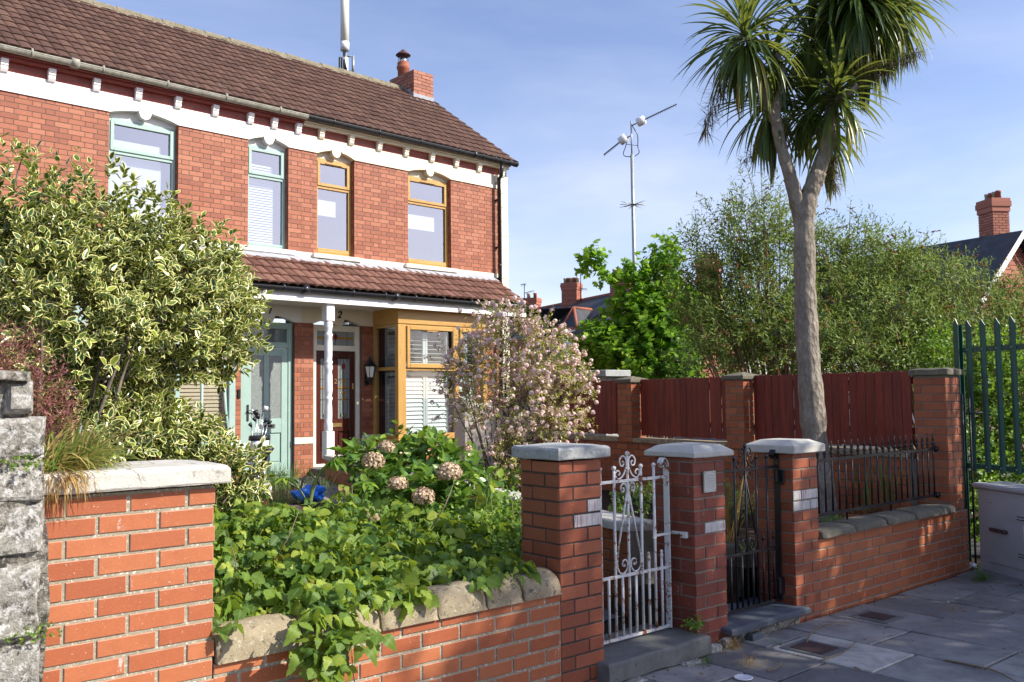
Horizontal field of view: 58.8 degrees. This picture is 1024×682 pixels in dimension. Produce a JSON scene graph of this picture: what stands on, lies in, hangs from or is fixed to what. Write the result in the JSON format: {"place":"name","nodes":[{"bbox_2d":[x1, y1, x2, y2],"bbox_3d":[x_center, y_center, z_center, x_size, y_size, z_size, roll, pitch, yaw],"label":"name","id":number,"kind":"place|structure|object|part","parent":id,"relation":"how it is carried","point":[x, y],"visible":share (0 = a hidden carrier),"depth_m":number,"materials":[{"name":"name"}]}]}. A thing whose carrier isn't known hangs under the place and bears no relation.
{"place":"outdoors","nodes":[
{"label":"outdoors","id":0,"kind":"place"},
{"bbox_2d":[248,406,271,499],"bbox_3d":[-3.224,1.422,11.589,0.359,1.194,0.315,3,-5,-43],"label":"golf bag","id":1,"kind":"object","parent":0,"point":[255,439],"visible":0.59,"depth_m":11.55,"materials":[{"name":"silver fabric"}]},
{"bbox_2d":[289,476,620,620],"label":"garden path","id":2,"kind":"structure","parent":0,"point":[329,491],"depth_m":12.73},
{"bbox_2d":[95,0,1023,374],"label":"sky","id":3,"kind":"structure","parent":0,"point":[554,85],"materials":[{"name":"blue"}]},
{"bbox_2d":[542,345,585,432],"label":"garden hedge","id":4,"kind":"object","parent":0,"point":[559,354],"visible":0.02,"depth_m":20.80,"materials":[{"name":"green plant"}]},
{"bbox_2d":[221,478,978,633],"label":"garden soil","id":5,"kind":"structure","parent":0,"point":[606,500],"depth_m":6.96,"materials":[{"name":"soil"}]},
{"bbox_2d":[0,314,104,446],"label":"shrub","id":6,"kind":"object","parent":5,"relation":"on","point":[52,420],"depth_m":3.65,"materials":[{"name":"red plant"}]},
{"bbox_2d":[34,355,181,438],"bbox_3d":[-3.023,0.893,6.773,0.957,1.745,1.073,-1,-3,9],"label":"laurel bush","id":7,"kind":"object","parent":5,"relation":"on","point":[150,390],"visible":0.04,"depth_m":6.77,"materials":[{"name":"green plant"}]},
{"bbox_2d":[0,132,278,543],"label":"holly bush","id":8,"kind":"object","parent":5,"relation":"on","point":[117,306],"visible":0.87,"depth_m":6.10,"materials":[{"name":"green plant"}]},
{"bbox_2d":[199,381,229,445],"bbox_3d":[-2.533,0.616,7.714,0.490,0.812,0.071,-4,-5,41],"label":"window frame","id":9,"kind":"object","parent":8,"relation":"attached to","point":[224,405],"visible":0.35,"depth_m":7.57,"materials":[{"name":"green paint"}]},
{"bbox_2d":[257,445,273,479],"bbox_3d":[-3.021,1.510,11.115,0.224,0.478,0.107,0,-4,-15],"label":"umbrella","id":10,"kind":"object","parent":5,"relation":"on","point":[267,453],"visible":0.61,"depth_m":11.11,"materials":[{"name":"fabric"}]},
{"bbox_2d":[227,459,345,516],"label":"grass tuft","id":11,"kind":"object","parent":5,"relation":"on","point":[278,498],"visible":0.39,"depth_m":12.69,"materials":[{"name":"plant"}]},
{"bbox_2d":[284,504,302,512],"bbox_3d":[-2.456,1.836,9.774,0.521,0.154,0.298,3,-5,-43],"label":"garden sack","id":12,"kind":"object","parent":5,"relation":"on","point":[298,507],"visible":0.17,"depth_m":9.86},
{"bbox_2d":[290,475,325,501],"bbox_3d":[-2.465,1.821,11.070,0.450,0.361,0.326,3,-5,-43],"label":"shopping bag","id":13,"kind":"object","parent":5,"relation":"on","point":[319,491],"visible":0.73,"depth_m":11.00,"materials":[{"name":"plastic"}]},
{"bbox_2d":[270,445,382,521],"bbox_3d":[-1.349,1.121,6.787,0.946,0.675,0.395,-2,-4,24],"label":"hellebore","id":14,"kind":"object","parent":5,"relation":"on","point":[334,463],"visible":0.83,"depth_m":6.83,"materials":[{"name":"green plant"}]},
{"bbox_2d":[211,475,541,681],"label":"raspberry bush","id":15,"kind":"object","parent":5,"relation":"on","point":[305,566],"visible":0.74,"depth_m":4.97,"materials":[{"name":"green plant"}]},
{"bbox_2d":[256,518,518,584],"bbox_3d":[-0.631,1.437,6.106,1.839,0.507,2.620,3,-5,-43],"label":"sedge clump","id":16,"kind":"object","parent":5,"relation":"on","point":[451,551],"visible":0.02,"depth_m":5.63,"materials":[{"name":"plant"}]},
{"bbox_2d":[486,472,521,520],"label":"sedge stalks","id":17,"kind":"object","parent":16,"relation":"attached to","point":[488,482],"visible":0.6,"depth_m":6.25,"materials":[{"name":"plant"}]},
{"bbox_2d":[334,420,511,543],"bbox_3d":[-0.730,1.192,7.268,1.317,1.116,1.951,1,-4,-22],"label":"hydrangea bush","id":18,"kind":"object","parent":5,"relation":"on","point":[432,479],"visible":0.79,"depth_m":7.18,"materials":[{"name":"green plant"}]},
{"bbox_2d":[436,480,522,566],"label":"weeds","id":19,"kind":"object","parent":5,"relation":"on","point":[497,517],"visible":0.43,"depth_m":6.23,"materials":[{"name":"green plant"}]},
{"bbox_2d":[323,455,653,616],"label":"dividing wall","id":20,"kind":"structure","parent":5,"relation":"on","point":[341,478],"depth_m":6.37,"materials":[{"name":"brick"}]},
{"bbox_2d":[473,463,521,490],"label":"ground cover","id":21,"kind":"object","parent":5,"relation":"on","point":[511,475],"visible":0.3,"depth_m":9.45,"materials":[{"name":"green plant"}]},
{"bbox_2d":[454,402,564,481],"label":"rendered wall","id":22,"kind":"structure","parent":5,"relation":"on","point":[461,435],"depth_m":13.19,"materials":[{"name":"paint"}]},
{"bbox_2d":[423,294,600,490],"bbox_3d":[0.113,0.695,10.791,1.812,2.525,1.682,-2,-4,23],"label":"flowering shrub","id":23,"kind":"object","parent":5,"relation":"on","point":[544,390],"visible":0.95,"depth_m":10.64,"materials":[{"name":"pink plant"}]},
{"bbox_2d":[607,480,652,517],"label":"ground cover","id":24,"kind":"object","parent":5,"relation":"on","point":[646,507],"visible":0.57,"depth_m":8.38,"materials":[{"name":"green plant"}]},
{"bbox_2d":[653,541,740,596],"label":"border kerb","id":25,"kind":"structure","parent":5,"relation":"on","point":[730,548],"depth_m":6.95,"materials":[{"name":"concrete"}]},
{"bbox_2d":[724,474,754,534],"bbox_3d":[1.705,1.425,7.725,0.488,0.664,1.304,1,-4,-23],"label":"rosemary","id":26,"kind":"object","parent":5,"relation":"on","point":[731,500],"visible":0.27,"depth_m":7.41,"materials":[{"name":"green plant"}]},
{"bbox_2d":[725,453,754,542],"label":"flax leaves","id":27,"kind":"object","parent":5,"relation":"on","point":[729,533],"visible":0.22,"depth_m":7.09,"materials":[{"name":"plant"}]},
{"bbox_2d":[726,538,757,588],"bbox_3d":[1.878,1.807,7.537,0.843,0.446,0.754,3,-5,-43],"label":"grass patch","id":28,"kind":"object","parent":5,"relation":"on","point":[750,572],"visible":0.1,"depth_m":7.41,"materials":[{"name":"plant"}]},
{"bbox_2d":[673,0,957,521],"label":"cordyline palm","id":29,"kind":"object","parent":5,"relation":"on","point":[862,43],"visible":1,"depth_m":8.82,"materials":[{"name":"green plant"}]},
{"bbox_2d":[818,514,845,522],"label":"weed tuft","id":30,"kind":"object","parent":5,"relation":"on","point":[830,518],"visible":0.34,"depth_m":8.21,"materials":[{"name":"plant"}]},
{"bbox_2d":[841,505,894,516],"bbox_3d":[3.344,1.761,8.494,0.547,0.473,0.526,-2,-4,20],"label":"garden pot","id":31,"kind":"object","parent":5,"relation":"on","point":[859,512],"visible":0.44,"depth_m":8.47,"materials":[{"name":"ceramic"}]},
{"bbox_2d":[853,456,899,511],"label":"weed stalks","id":32,"kind":"object","parent":31,"relation":"in","point":[881,477],"visible":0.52,"depth_m":8.42,"materials":[{"name":"plant"}]},
{"bbox_2d":[316,416,1023,557],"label":"waste ground","id":33,"kind":"structure","parent":0,"point":[972,539],"depth_m":26.77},
{"bbox_2d":[339,0,353,324],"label":"phone mast","id":34,"kind":"object","parent":33,"relation":"on","point":[344,26],"visible":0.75,"depth_m":45.88,"materials":[{"name":"metal"}]},
{"bbox_2d":[228,37,530,477],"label":"terraced house","id":35,"kind":"structure","parent":33,"relation":"on","point":[404,214],"depth_m":16.20,"materials":[{"name":"brick"}]},
{"bbox_2d":[317,158,350,256],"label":"window","id":36,"kind":"structure","parent":35,"relation":"in","point":[333,177],"depth_m":16.54,"materials":[{"name":"yellow wood"}]},
{"bbox_2d":[316,351,354,463],"bbox_3d":[-3.010,1.121,15.475,0.790,1.900,0.086,3,-5,-43],"label":"door","id":37,"kind":"structure","parent":35,"relation":"in","point":[343,372],"depth_m":15.53,"materials":[{"name":"brown wood"}]},
{"bbox_2d":[342,308,486,441],"bbox_3d":[-2.105,0.793,17.012,2.110,2.508,2.820,3,-5,-43],"label":"bay window","id":38,"kind":"structure","parent":35,"relation":"in","point":[402,393],"depth_m":15.88,"materials":[{"name":"yellow wood"}]},
{"bbox_2d":[408,175,447,267],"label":"window","id":39,"kind":"structure","parent":35,"relation":"in","point":[425,206],"depth_m":17.99,"materials":[{"name":"yellow wood"}]},
{"bbox_2d":[510,293,555,328],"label":"terraced house","id":40,"kind":"structure","parent":33,"relation":"on","point":[534,300],"depth_m":60.87,"materials":[{"name":"brick"}]},
{"bbox_2d":[509,277,583,401],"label":"terraced house","id":41,"kind":"structure","parent":33,"relation":"on","point":[570,291],"depth_m":55.84,"materials":[{"name":"brick"}]},
{"bbox_2d":[580,274,581,302],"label":"tv aerial","id":42,"kind":"object","parent":41,"relation":"attached to","point":[580,288],"visible":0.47,"depth_m":55.27,"materials":[{"name":"metal"}]},
{"bbox_2d":[509,306,593,381],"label":"terraced house","id":43,"kind":"structure","parent":33,"relation":"on","point":[572,317],"depth_m":50.19,"materials":[{"name":"tile"}]},
{"bbox_2d":[528,269,631,401],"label":"terraced house","id":44,"kind":"structure","parent":33,"relation":"on","point":[595,302],"depth_m":52.04,"materials":[{"name":"brick"}]},
{"bbox_2d":[577,370,630,435],"bbox_3d":[1.781,1.623,17.432,0.729,2.123,0.729,3,-5,-43],"label":"coping","id":45,"kind":"object","parent":33,"relation":"on","point":[609,374],"visible":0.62,"depth_m":17.24,"materials":[{"name":"concrete"}]},
{"bbox_2d":[588,304,649,340],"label":"terraced house","id":46,"kind":"structure","parent":33,"relation":"on","point":[595,314],"depth_m":47.26,"materials":[{"name":"brick"}]},
{"bbox_2d":[603,104,676,265],"bbox_3d":[4.271,-2.199,30.022,2.452,11.216,0.895,-3,-4,39],"label":"aerial mast","id":47,"kind":"object","parent":33,"relation":"on","point":[623,139],"visible":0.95,"depth_m":30.34,"materials":[{"name":"metal"}]},
{"bbox_2d":[561,227,720,438],"bbox_3d":[2.696,0.190,19.081,3.449,5.215,2.192,-1,-3,7],"label":"sycamore tree","id":48,"kind":"object","parent":33,"relation":"on","point":[624,342],"visible":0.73,"depth_m":18.83,"materials":[{"name":"green plant"}]},
{"bbox_2d":[571,252,743,398],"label":"terraced house","id":49,"kind":"structure","parent":33,"relation":"on","point":[578,331],"depth_m":47.03,"materials":[{"name":"brick"}]},
{"bbox_2d":[639,159,834,419],"bbox_3d":[3.248,-0.153,12.832,2.626,5.119,2.619,0,-3,-7],"label":"buddleia bush","id":50,"kind":"object","parent":33,"relation":"on","point":[751,337],"visible":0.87,"depth_m":12.72,"materials":[{"name":"green plant"}]},
{"bbox_2d":[658,307,1018,446],"bbox_3d":[5.870,0.986,15.932,6.656,3.151,1.969,-1,-3,-1],"label":"hedge","id":51,"kind":"object","parent":33,"relation":"on","point":[678,342],"visible":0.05,"depth_m":16.05,"materials":[{"name":"green plant"}]},
{"bbox_2d":[769,196,982,449],"bbox_3d":[5.087,0.072,12.951,3.478,4.652,2.899,3,-5,-43],"label":"buddleia bush","id":52,"kind":"object","parent":33,"relation":"on","point":[845,323],"visible":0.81,"depth_m":12.76,"materials":[{"name":"green plant"}]},
{"bbox_2d":[867,230,1023,462],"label":"buddleia bush","id":53,"kind":"object","parent":33,"relation":"on","point":[1013,305],"visible":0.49,"depth_m":13.07,"materials":[{"name":"green plant"}]},
{"bbox_2d":[892,315,1023,541],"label":"bramble thicket","id":54,"kind":"object","parent":33,"relation":"on","point":[941,354],"visible":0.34,"depth_m":10.71,"materials":[{"name":"green plant"}]},
{"bbox_2d":[622,568,1023,681],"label":"pavement","id":55,"kind":"structure","parent":0,"point":[926,653],"depth_m":5.89,"materials":[{"name":"stone"}]},
{"bbox_2d":[625,676,647,681],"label":"loose stone","id":56,"kind":"object","parent":55,"relation":"on","point":[639,679],"visible":1,"depth_m":5.20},
{"bbox_2d":[679,658,705,666],"bbox_3d":[1.101,1.961,5.536,0.169,0.034,0.066,2,-4,-38],"label":"loose stone","id":57,"kind":"object","parent":55,"relation":"on","point":[692,662],"visible":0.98,"depth_m":5.51,"materials":[{"name":"stone"}]},
{"bbox_2d":[699,653,717,667],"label":"weed tuft","id":58,"kind":"object","parent":55,"relation":"on","point":[706,660],"visible":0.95,"depth_m":5.52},
{"bbox_2d":[711,643,721,653],"bbox_3d":[1.276,1.961,5.789,0.112,0.065,0.075,2,-5,-40],"label":"loose stone","id":59,"kind":"object","parent":55,"relation":"on","point":[716,647],"visible":0.56,"depth_m":5.77,"materials":[{"name":"stone"}]},
{"bbox_2d":[720,636,731,648],"bbox_3d":[1.390,1.961,5.897,0.073,0.078,0.054,2,-5,-40],"label":"loose stone","id":60,"kind":"object","parent":55,"relation":"on","point":[722,641],"visible":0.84,"depth_m":5.88,"materials":[{"name":"stone"}]},
{"bbox_2d":[715,634,744,650],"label":"dry tuft","id":61,"kind":"object","parent":55,"relation":"on","point":[731,642],"visible":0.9,"depth_m":5.85,"materials":[{"name":"plant"}]},
{"bbox_2d":[733,674,752,680],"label":"plastic lid","id":62,"kind":"object","parent":55,"relation":"on","point":[743,677],"visible":1,"depth_m":5.23,"materials":[{"name":"white plastic"}]},
{"bbox_2d":[732,653,766,668],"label":"dry tuft","id":63,"kind":"object","parent":55,"relation":"on","point":[745,659],"visible":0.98,"depth_m":5.49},
{"bbox_2d":[745,631,764,640],"bbox_3d":[1.623,1.974,6.065,0.147,0.061,0.069,2,-5,-40],"label":"loose stone","id":64,"kind":"object","parent":55,"relation":"on","point":[756,635],"visible":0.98,"depth_m":6.04,"materials":[{"name":"stone"}]},
{"bbox_2d":[766,661,781,671],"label":"twig","id":65,"kind":"object","parent":55,"relation":"on","point":[780,664],"visible":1,"depth_m":5.36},
{"bbox_2d":[779,639,848,657],"bbox_3d":[1.934,1.970,5.814,0.300,0.024,0.325,2,-5,-40],"label":"drain cover","id":66,"kind":"object","parent":55,"relation":"on","point":[817,649],"visible":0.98,"depth_m":5.79,"materials":[{"name":"metal"}]},
{"bbox_2d":[806,623,843,642],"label":"twig","id":67,"kind":"object","parent":55,"relation":"on","point":[819,627],"visible":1,"depth_m":6.29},
{"bbox_2d":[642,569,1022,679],"bbox_3d":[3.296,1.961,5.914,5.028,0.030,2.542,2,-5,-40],"label":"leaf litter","id":68,"kind":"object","parent":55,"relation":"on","point":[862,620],"visible":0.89,"depth_m":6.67,"materials":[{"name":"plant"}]},
{"bbox_2d":[821,641,856,660],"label":"twig","id":69,"kind":"object","parent":55,"relation":"on","point":[837,654],"visible":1,"depth_m":5.62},
{"bbox_2d":[849,610,905,623],"bbox_3d":[2.657,2.010,6.608,0.270,0.024,0.290,2,-5,-40],"label":"drain cover","id":70,"kind":"object","parent":55,"relation":"on","point":[878,617],"visible":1,"depth_m":6.58,"materials":[{"name":"metal"}]},
{"bbox_2d":[964,563,996,582],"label":"weed tuft","id":71,"kind":"object","parent":55,"relation":"on","point":[982,577],"visible":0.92,"depth_m":7.86,"materials":[{"name":"plant"}]},
{"bbox_2d":[945,659,1016,681],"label":"twig","id":72,"kind":"object","parent":55,"relation":"on","point":[977,666],"visible":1,"depth_m":5.36,"materials":[{"name":"wood"}]},
{"bbox_2d":[972,481,1023,579],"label":"utility cabinet","id":73,"kind":"object","parent":55,"relation":"on","point":[1001,516],"visible":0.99,"depth_m":8.07,"materials":[{"name":"metal"}]},
{"bbox_3d":[4.373,1.678,7.794,0.050,0.590,0.930,0,-4,-9],"label":"door","id":74,"kind":"part","parent":73,"relation":"part of","materials":[{"name":"metal"}]},
{"bbox_2d":[727,557,980,681],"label":"pavement bed","id":75,"kind":"object","parent":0,"point":[756,589],"depth_m":7.67,"materials":[{"name":"concrete"}]},
{"bbox_2d":[0,370,49,681],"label":"stone wall","id":76,"kind":"structure","parent":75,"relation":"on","point":[24,592],"depth_m":3.23,"materials":[{"name":"stone"}]},
{"bbox_2d":[0,453,57,477],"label":"creeper","id":77,"kind":"object","parent":76,"relation":"attached to","point":[24,464],"visible":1,"depth_m":3.22,"materials":[{"name":"green plant"}]},
{"bbox_2d":[4,621,62,644],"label":"creeper","id":78,"kind":"object","parent":76,"relation":"attached to","point":[32,634],"visible":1,"depth_m":3.21,"materials":[{"name":"green plant"}]},
{"bbox_2d":[42,460,230,681],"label":"brick pier","id":79,"kind":"structure","parent":75,"relation":"on","point":[130,565],"depth_m":3.56,"materials":[{"name":"brick"}]},
{"bbox_2d":[43,454,103,519],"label":"dry grass","id":80,"kind":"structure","parent":79,"relation":"attached to","point":[67,480],"depth_m":3.36,"materials":[{"name":"plant"}]},
{"bbox_2d":[40,407,153,497],"bbox_3d":[-1.698,0.462,3.661,0.592,0.414,0.731,3,-5,-43],"label":"grass tuft","id":81,"kind":"object","parent":79,"relation":"on","point":[58,453],"visible":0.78,"depth_m":3.54,"materials":[{"name":"plant"}]},
{"bbox_2d":[212,567,561,681],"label":"front wall","id":82,"kind":"structure","parent":75,"relation":"on","point":[510,631],"depth_m":4.53,"materials":[{"name":"brick"}]},
{"bbox_2d":[511,442,609,681],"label":"brick pier","id":83,"kind":"structure","parent":75,"relation":"on","point":[561,517],"depth_m":5.15,"materials":[{"name":"brick"}]},
{"bbox_2d":[644,442,733,643],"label":"brick pier","id":84,"kind":"structure","parent":75,"relation":"on","point":[698,570],"depth_m":5.90,"materials":[{"name":"brick"}]},
{"bbox_2d":[600,451,671,644],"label":"garden gate","id":85,"kind":"structure","parent":84,"relation":"attached to","point":[663,463],"depth_m":5.71,"materials":[{"name":"metal"}]},
{"bbox_2d":[671,530,687,537],"bbox_3d":[1.083,1.250,5.880,0.024,0.040,0.130,2,-5,-40],"label":"gate bracket","id":86,"kind":"object","parent":84,"relation":"attached to","point":[683,534],"visible":1,"depth_m":5.85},
{"bbox_2d":[703,470,715,492],"bbox_3d":[1.284,0.913,5.905,0.122,0.136,0.018,2,-5,-40],"label":"wall plaque","id":87,"kind":"object","parent":84,"relation":"attached to","point":[709,481],"depth_m":5.89,"materials":[{"name":"metal"}]},
{"bbox_2d":[728,617,799,644],"bbox_3d":[1.619,2.031,6.361,0.820,0.206,0.406,2,-5,-40],"label":"step footing","id":88,"kind":"object","parent":75,"relation":"on","point":[781,625],"visible":0.03,"depth_m":6.24,"materials":[{"name":"concrete"}]},
{"bbox_2d":[721,597,810,635],"bbox_3d":[1.624,1.910,6.339,0.939,0.053,0.476,2,-5,-40],"label":"gate step","id":89,"kind":"object","parent":88,"relation":"on","point":[748,620],"visible":0.56,"depth_m":6.24,"materials":[{"name":"concrete"}]},
{"bbox_2d":[746,438,824,622],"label":"brick pier","id":90,"kind":"structure","parent":75,"relation":"on","point":[799,526],"depth_m":6.63,"materials":[{"name":"brick"}]},
{"bbox_2d":[723,443,784,614],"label":"garden gate","id":91,"kind":"structure","parent":90,"relation":"attached to","point":[778,477],"depth_m":6.44,"materials":[{"name":"black metal"}]},
{"bbox_2d":[818,503,969,616],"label":"front wall","id":92,"kind":"structure","parent":75,"relation":"on","point":[866,558],"depth_m":7.39,"materials":[{"name":"brick"}]},
{"bbox_2d":[816,433,940,519],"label":"iron railings","id":93,"kind":"object","parent":92,"relation":"on","point":[864,455],"visible":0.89,"depth_m":7.60,"materials":[{"name":"metal"}]},
{"bbox_2d":[908,368,963,509],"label":"brick pier","id":94,"kind":"structure","parent":75,"relation":"on","point":[936,404],"depth_m":8.33,"materials":[{"name":"brick"}]},
{"bbox_2d":[960,394,982,563],"bbox_3d":[4.408,1.312,8.618,0.374,1.620,0.033,1,-4,-27],"label":"iron post","id":95,"kind":"object","parent":75,"relation":"on","point":[969,412],"visible":0.7,"depth_m":8.57,"materials":[{"name":"metal"}]},
{"bbox_2d":[953,316,1023,561],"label":"palisade fence","id":96,"kind":"object","parent":75,"relation":"on","point":[1013,347],"visible":0.93,"depth_m":8.60,"materials":[{"name":"metal"}]},
{"bbox_3d":[0.753,2.022,5.573,0.777,0.130,0.407,2,-5,-40],"label":"step footing","id":97,"kind":"object","parent":75,"relation":"on","visible":0},
{"bbox_2d":[596,623,711,681],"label":"gate step","id":98,"kind":"object","parent":97,"relation":"on","point":[633,657],"visible":0.62,"depth_m":5.46,"materials":[{"name":"concrete"}]},
{"bbox_2d":[680,614,704,633],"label":"seedling","id":99,"kind":"object","parent":98,"relation":"on","point":[694,624],"visible":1,"depth_m":5.69,"materials":[{"name":"green plant"}]},
{"bbox_2d":[734,190,1023,443],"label":"gable house","id":100,"kind":"structure","parent":0,"point":[998,240],"depth_m":29.88,"materials":[{"name":"brick"}]},
{"label":"ground","id":101,"kind":"structure","parent":0,"visible":0},
{"bbox_2d":[0,0,335,486],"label":"terraced house","id":102,"kind":"structure","parent":101,"relation":"on","point":[211,123],"depth_m":14.05,"materials":[{"name":"brick"}]},
{"bbox_2d":[108,117,175,233],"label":"window","id":103,"kind":"structure","parent":102,"relation":"in","point":[149,150],"depth_m":13.61,"materials":[{"name":"green paint"}]},
{"bbox_2d":[52,287,239,443],"bbox_3d":[-5.807,0.594,13.547,2.380,2.444,2.820,3,-5,-43],"label":"bay window","id":104,"kind":"structure","parent":102,"relation":"in","point":[191,391],"depth_m":13.24,"materials":[{"name":"green paint"}]},
{"bbox_2d":[248,144,284,248],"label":"window","id":105,"kind":"structure","parent":102,"relation":"in","point":[266,166],"depth_m":14.95,"materials":[{"name":"green paint"}]},
{"bbox_2d":[244,347,288,477],"bbox_3d":[-3.932,1.133,14.556,0.770,2.045,0.110,3,-5,-43],"label":"door","id":106,"kind":"structure","parent":102,"relation":"in","point":[267,385],"depth_m":14.62,"materials":[{"name":"green paint"}]},
{"bbox_2d":[535,432,917,517],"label":"side wall","id":107,"kind":"structure","parent":101,"relation":"on","point":[636,447],"depth_m":10.04,"materials":[{"name":"brick"}]},
{"bbox_2d":[542,380,618,433],"bbox_3d":[1.002,0.935,12.883,0.075,0.734,2.000,2,-4,-32],"label":"fence panel","id":108,"kind":"object","parent":107,"relation":"on","point":[605,415],"visible":0.41,"depth_m":12.48,"materials":[{"name":"wood"}]},
{"bbox_2d":[614,376,645,441],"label":"fence pillar","id":109,"kind":"structure","parent":107,"relation":"on","point":[629,408],"depth_m":11.78,"materials":[{"name":"brick"}]},
{"bbox_2d":[640,377,726,439],"bbox_3d":[2.130,0.815,11.106,0.074,0.734,1.645,2,-4,-32],"label":"fence panel","id":110,"kind":"object","parent":107,"relation":"on","point":[686,407],"visible":0.87,"depth_m":11.10,"materials":[{"name":"wood"}]},
{"bbox_2d":[721,372,757,448],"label":"fence pillar","id":111,"kind":"structure","parent":107,"relation":"on","point":[740,420],"depth_m":10.16,"materials":[{"name":"brick"}]},
{"bbox_2d":[753,371,914,447],"bbox_3d":[3.246,0.695,9.349,0.074,0.734,1.955,2,-4,-32],"label":"fence panel","id":112,"kind":"object","parent":107,"relation":"on","point":[863,396],"visible":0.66,"depth_m":9.10,"materials":[{"name":"wood"}]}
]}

